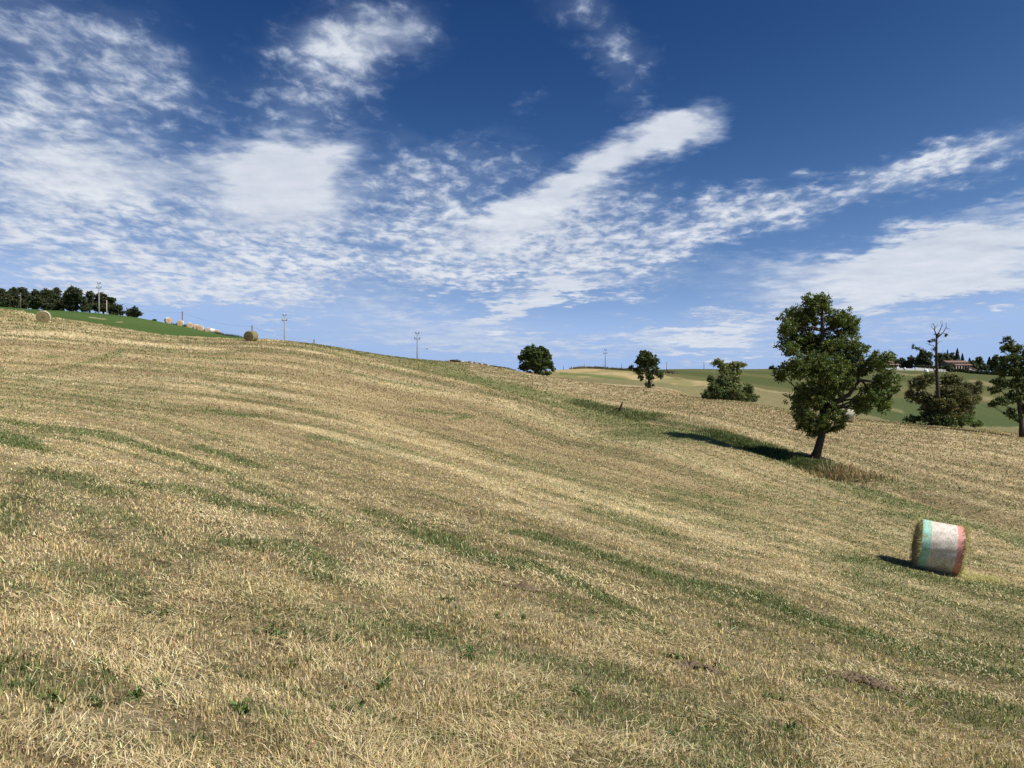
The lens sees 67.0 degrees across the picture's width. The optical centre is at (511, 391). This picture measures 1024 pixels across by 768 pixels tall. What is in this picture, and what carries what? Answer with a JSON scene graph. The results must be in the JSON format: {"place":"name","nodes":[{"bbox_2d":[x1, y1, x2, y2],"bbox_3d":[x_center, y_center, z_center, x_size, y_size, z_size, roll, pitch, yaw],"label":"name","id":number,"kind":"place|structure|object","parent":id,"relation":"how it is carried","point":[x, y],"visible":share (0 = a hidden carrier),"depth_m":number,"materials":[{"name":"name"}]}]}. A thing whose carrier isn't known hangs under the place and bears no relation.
{"place":"outdoors","nodes":[
{"label":"outdoors","id":0,"kind":"place"},
{"bbox_2d":[0,307,1023,767],"bbox_3d":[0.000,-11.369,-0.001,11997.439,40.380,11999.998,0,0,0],"label":"ground","id":1,"kind":"structure","parent":0,"point":[768,389],"depth_m":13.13,"materials":[{"name":"beige plant"}]},
{"bbox_2d":[0,288,12,307],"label":"ridge tree","id":2,"kind":"object","parent":1,"relation":"on","point":[5,301],"visible":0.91,"depth_m":215.38,"materials":[{"name":"green plant"}]},
{"bbox_2d":[6,287,24,307],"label":"ridge tree","id":3,"kind":"object","parent":1,"relation":"on","point":[13,293],"visible":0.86,"depth_m":217.59,"materials":[{"name":"green plant"}]},
{"bbox_2d":[17,287,30,308],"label":"ridge tree","id":4,"kind":"object","parent":1,"relation":"on","point":[25,292],"visible":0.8,"depth_m":219.50,"materials":[{"name":"green plant"}]},
{"bbox_2d":[27,289,46,309],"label":"ridge tree","id":5,"kind":"object","parent":1,"relation":"on","point":[36,300],"visible":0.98,"depth_m":215.48,"materials":[{"name":"green plant"}]},
{"bbox_2d":[35,310,51,322],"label":"hay bale","id":6,"kind":"object","parent":1,"relation":"on","point":[45,316],"visible":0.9,"depth_m":80.63,"materials":[{"name":"beige plant"}]},
{"bbox_2d":[40,288,56,309],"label":"ridge tree","id":7,"kind":"object","parent":1,"relation":"on","point":[48,296],"visible":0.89,"depth_m":217.65,"materials":[{"name":"green plant"}]},
{"bbox_2d":[52,287,65,310],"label":"ridge tree","id":8,"kind":"object","parent":1,"relation":"on","point":[59,304],"visible":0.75,"depth_m":220.14,"materials":[{"name":"green plant"}]},
{"bbox_2d":[60,284,92,311],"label":"ridge tree","id":9,"kind":"object","parent":1,"relation":"on","point":[72,293],"visible":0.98,"depth_m":215.42,"materials":[{"name":"green plant"}]},
{"bbox_2d":[84,291,95,312],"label":"ridge tree","id":10,"kind":"object","parent":1,"relation":"on","point":[89,295],"visible":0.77,"depth_m":218.00,"materials":[{"name":"green plant"}]},
{"bbox_2d":[96,282,100,312],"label":"electricity pole","id":11,"kind":"object","parent":1,"relation":"on","point":[98,298],"visible":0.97,"depth_m":207.91,"materials":[{"name":"concrete"}]},
{"bbox_2d":[92,292,116,313],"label":"ridge tree","id":12,"kind":"object","parent":1,"relation":"on","point":[104,297],"visible":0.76,"depth_m":219.53,"materials":[{"name":"green plant"}]},
{"bbox_2d":[107,304,123,314],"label":"ridge tree","id":13,"kind":"object","parent":1,"relation":"on","point":[115,309],"visible":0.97,"depth_m":215.24,"materials":[{"name":"green plant"}]},
{"bbox_2d":[122,306,143,317],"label":"ridge tree","id":14,"kind":"object","parent":1,"relation":"on","point":[132,311],"visible":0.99,"depth_m":211.54,"materials":[{"name":"green plant"}]},
{"bbox_2d":[164,317,171,323],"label":"hay bale","id":15,"kind":"object","parent":1,"relation":"on","point":[168,320],"visible":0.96,"depth_m":149.56},
{"bbox_2d":[177,320,183,325],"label":"hay bale","id":16,"kind":"object","parent":1,"relation":"on","point":[180,322],"visible":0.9,"depth_m":149.42},
{"bbox_2d":[186,322,193,327],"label":"hay bale","id":17,"kind":"object","parent":1,"relation":"on","point":[189,325],"visible":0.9,"depth_m":149.50},
{"bbox_2d":[197,325,203,330],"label":"hay bale","id":18,"kind":"object","parent":1,"relation":"on","point":[200,327],"visible":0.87,"depth_m":149.43},
{"bbox_2d":[171,322,241,336],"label":"ridge brush","id":19,"kind":"object","parent":1,"relation":"on","point":[220,333],"visible":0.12,"depth_m":145.42,"materials":[{"name":"plant"}]},
{"bbox_2d":[244,331,258,341],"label":"hay bale","id":20,"kind":"object","parent":1,"relation":"on","point":[251,336],"visible":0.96,"depth_m":96.38,"materials":[{"name":"beige plant"}]},
{"bbox_2d":[282,314,286,339],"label":"electricity pole","id":21,"kind":"object","parent":1,"relation":"on","point":[284,320],"visible":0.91,"depth_m":189.88,"materials":[{"name":"concrete"}]},
{"bbox_2d":[414,332,419,357],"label":"electricity pole","id":22,"kind":"object","parent":1,"relation":"on","point":[417,343],"visible":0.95,"depth_m":174.89,"materials":[{"name":"concrete"}]},
{"bbox_2d":[446,360,515,369],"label":"ridge brush","id":23,"kind":"object","parent":1,"relation":"on","point":[490,365],"visible":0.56,"depth_m":127.94,"materials":[{"name":"green plant"}]},
{"bbox_2d":[0,461,1007,767],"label":"broadleaf weeds","id":24,"kind":"object","parent":1,"relation":"on","point":[136,693],"visible":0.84,"depth_m":4.43,"materials":[{"name":"green plant"}]},
{"bbox_2d":[0,308,1023,767],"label":"dry stubble","id":25,"kind":"object","parent":1,"relation":"on","point":[208,708],"visible":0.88,"depth_m":8.09,"materials":[{"name":"beige plant"}]},
{"bbox_2d":[0,351,1023,767],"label":"loose straw","id":26,"kind":"object","parent":1,"relation":"on","point":[24,725],"visible":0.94,"depth_m":5.49,"materials":[{"name":"beige plant"}]},
{"bbox_2d":[497,583,548,592],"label":"soil clods","id":27,"kind":"object","parent":1,"relation":"on","point":[530,588],"visible":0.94,"depth_m":8.09,"materials":[{"name":"brown soil"}]},
{"bbox_2d":[517,343,555,371],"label":"oak tree","id":28,"kind":"object","parent":1,"relation":"on","point":[536,359],"visible":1,"depth_m":129.19,"materials":[{"name":"green plant"}]},
{"bbox_2d":[526,370,551,376],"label":"shrub","id":29,"kind":"object","parent":1,"relation":"on","point":[542,373],"visible":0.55,"depth_m":128.27,"materials":[{"name":"green plant"}]},
{"bbox_2d":[569,365,679,373],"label":"field","id":30,"kind":"structure","parent":1,"relation":"on","point":[625,369],"depth_m":278.73,"materials":[{"name":"green plant"}]},
{"bbox_2d":[628,350,663,387],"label":"oak tree","id":31,"kind":"object","parent":1,"relation":"on","point":[645,360],"visible":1,"depth_m":124.52,"materials":[{"name":"green plant"}]},
{"bbox_2d":[673,660,729,675],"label":"soil clods","id":32,"kind":"object","parent":1,"relation":"on","point":[694,664],"visible":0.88,"depth_m":6.05,"materials":[{"name":"brown soil"}]},
{"bbox_2d":[701,375,728,399],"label":"shrub","id":33,"kind":"object","parent":1,"relation":"on","point":[715,391],"visible":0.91,"depth_m":110.40,"materials":[{"name":"green plant"}]},
{"bbox_2d":[710,358,747,389],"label":"tree","id":34,"kind":"object","parent":1,"relation":"on","point":[730,376],"visible":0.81,"depth_m":111.52,"materials":[{"name":"green plant"}]},
{"bbox_2d":[723,383,760,401],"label":"shrub","id":35,"kind":"object","parent":1,"relation":"on","point":[742,393],"visible":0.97,"depth_m":109.42,"materials":[{"name":"green plant"}]},
{"bbox_2d":[672,426,860,476],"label":"ditch grass","id":36,"kind":"structure","parent":1,"relation":"on","point":[770,451],"depth_m":46.75,"materials":[{"name":"green plant"}]},
{"bbox_2d":[775,457,897,485],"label":"dry weeds","id":37,"kind":"object","parent":1,"relation":"on","point":[846,470],"visible":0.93,"depth_m":40.23,"materials":[{"name":"brown plant"}]},
{"bbox_2d":[770,291,904,458],"bbox_3d":[18.740,-0.807,44.667,7.189,10.162,4.770,0,0,24],"label":"oak tree","id":38,"kind":"object","parent":1,"relation":"on","point":[844,368],"visible":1,"depth_m":44.49,"materials":[{"name":"green plant"}]},
{"bbox_2d":[840,409,854,422],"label":"hay bale","id":39,"kind":"object","parent":1,"relation":"on","point":[852,415],"visible":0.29,"depth_m":76.46,"materials":[{"name":"white plastic"}]},
{"bbox_2d":[809,667,929,699],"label":"soil clods","id":40,"kind":"object","parent":1,"relation":"on","point":[872,681],"visible":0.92,"depth_m":6.79,"materials":[{"name":"brown soil"}]},
{"bbox_2d":[835,472,904,488],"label":"dry weeds","id":41,"kind":"object","parent":1,"relation":"on","point":[878,478],"visible":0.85,"depth_m":38.72,"materials":[{"name":"brown plant"}]},
{"bbox_2d":[883,361,899,367],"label":"farm barn","id":42,"kind":"structure","parent":1,"relation":"on","point":[892,365],"depth_m":524.40,"materials":[{"name":"tile"}]},
{"bbox_2d":[895,357,905,367],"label":"tree","id":43,"kind":"object","parent":1,"relation":"on","point":[902,362],"visible":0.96,"depth_m":543.82,"materials":[{"name":"green plant"}]},
{"bbox_2d":[887,368,915,369],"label":"boundary wall","id":44,"kind":"structure","parent":1,"relation":"on","point":[906,368],"depth_m":507.85,"materials":[{"name":"white paint"}]},
{"bbox_2d":[905,355,916,367],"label":"tree","id":45,"kind":"object","parent":1,"relation":"on","point":[909,361],"visible":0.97,"depth_m":538.52,"materials":[{"name":"green plant"}]},
{"bbox_2d":[915,367,933,370],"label":"boundary wall","id":46,"kind":"structure","parent":1,"relation":"on","point":[920,369],"depth_m":507.85,"materials":[{"name":"white paint"}]},
{"bbox_2d":[916,350,933,365],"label":"tree","id":47,"kind":"object","parent":1,"relation":"on","point":[922,359],"visible":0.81,"depth_m":534.13,"materials":[{"name":"green plant"}]},
{"bbox_2d":[902,410,955,426],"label":"shrub","id":48,"kind":"object","parent":1,"relation":"on","point":[931,418],"visible":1,"depth_m":84.24,"materials":[{"name":"green plant"}]},
{"bbox_2d":[911,321,948,425],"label":"dead tree","id":49,"kind":"object","parent":1,"relation":"on","point":[936,359],"visible":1,"depth_m":84.38,"materials":[{"name":"brown wood"}]},
{"bbox_2d":[914,365,945,369],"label":"hedge","id":50,"kind":"object","parent":1,"relation":"on","point":[928,366],"visible":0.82,"depth_m":513.92,"materials":[{"name":"green plant"}]},
{"bbox_2d":[908,516,970,576],"bbox_3d":[10.419,3.798,18.881,1.252,1.421,1.435,9,2,21],"label":"hay bale","id":51,"kind":"object","parent":1,"relation":"on","point":[939,547],"visible":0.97,"depth_m":18.43,"materials":[{"name":"white plastic"}]},
{"bbox_2d":[933,353,945,365],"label":"tree","id":52,"kind":"object","parent":1,"relation":"on","point":[941,359],"visible":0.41,"depth_m":543.46,"materials":[{"name":"green plant"}]},
{"bbox_2d":[904,372,984,420],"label":"oak tree","id":53,"kind":"object","parent":1,"relation":"on","point":[958,398],"visible":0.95,"depth_m":85.11,"materials":[{"name":"green plant"}]},
{"bbox_2d":[942,353,951,360],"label":"tree","id":54,"kind":"object","parent":1,"relation":"on","point":[946,356],"visible":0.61,"depth_m":550.23,"materials":[{"name":"green plant"}]},
{"bbox_2d":[949,352,954,360],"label":"tree","id":55,"kind":"object","parent":1,"relation":"on","point":[952,355],"visible":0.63,"depth_m":564.14,"materials":[{"name":"green plant"}]},
{"bbox_2d":[954,348,960,360],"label":"conifer","id":56,"kind":"object","parent":1,"relation":"on","point":[957,355],"visible":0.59,"depth_m":555.43,"materials":[{"name":"green plant"}]},
{"bbox_2d":[940,359,976,371],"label":"farmhouse","id":57,"kind":"object","parent":1,"relation":"on","point":[956,364],"visible":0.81,"depth_m":519.88,"materials":[{"name":"stone"}]},
{"bbox_2d":[952,411,984,427],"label":"shrub","id":58,"kind":"object","parent":1,"relation":"on","point":[969,419],"visible":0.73,"depth_m":84.82,"materials":[{"name":"green plant"}]},
{"bbox_2d":[968,359,978,369],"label":"tree","id":59,"kind":"object","parent":1,"relation":"on","point":[975,365],"visible":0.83,"depth_m":528.67,"materials":[{"name":"green plant"}]},
{"bbox_2d":[928,568,1020,585],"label":"hay litter","id":60,"kind":"object","parent":1,"relation":"on","point":[974,575],"visible":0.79,"depth_m":18.45,"materials":[{"name":"beige plant"}]},
{"bbox_2d":[945,368,1012,375],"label":"hedge","id":61,"kind":"object","parent":1,"relation":"on","point":[969,371],"visible":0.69,"depth_m":503.93,"materials":[{"name":"green plant"}]},
{"bbox_2d":[974,356,989,370],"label":"tree","id":62,"kind":"object","parent":1,"relation":"on","point":[982,364],"visible":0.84,"depth_m":530.18,"materials":[{"name":"green plant"}]},
{"bbox_2d":[986,356,992,371],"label":"conifer","id":63,"kind":"object","parent":1,"relation":"on","point":[988,360],"visible":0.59,"depth_m":544.35,"materials":[{"name":"green plant"}]},
{"bbox_2d":[989,354,1001,369],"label":"tree","id":64,"kind":"object","parent":1,"relation":"on","point":[994,362],"visible":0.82,"depth_m":534.42,"materials":[{"name":"green plant"}]},
{"bbox_2d":[987,336,1023,436],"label":"oak tree","id":65,"kind":"object","parent":1,"relation":"on","point":[1014,367],"visible":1,"depth_m":75.79,"materials":[{"name":"green plant"}]},
{"bbox_2d":[0,0,1023,371],"label":"sky","id":66,"kind":"structure","parent":0,"point":[488,181],"materials":[{"name":"blue"}]},
{"bbox_2d":[561,397,676,422],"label":"ditch grass","id":67,"kind":"structure","parent":0,"point":[593,405],"depth_m":76.48,"materials":[{"name":"green plant"}]}
]}

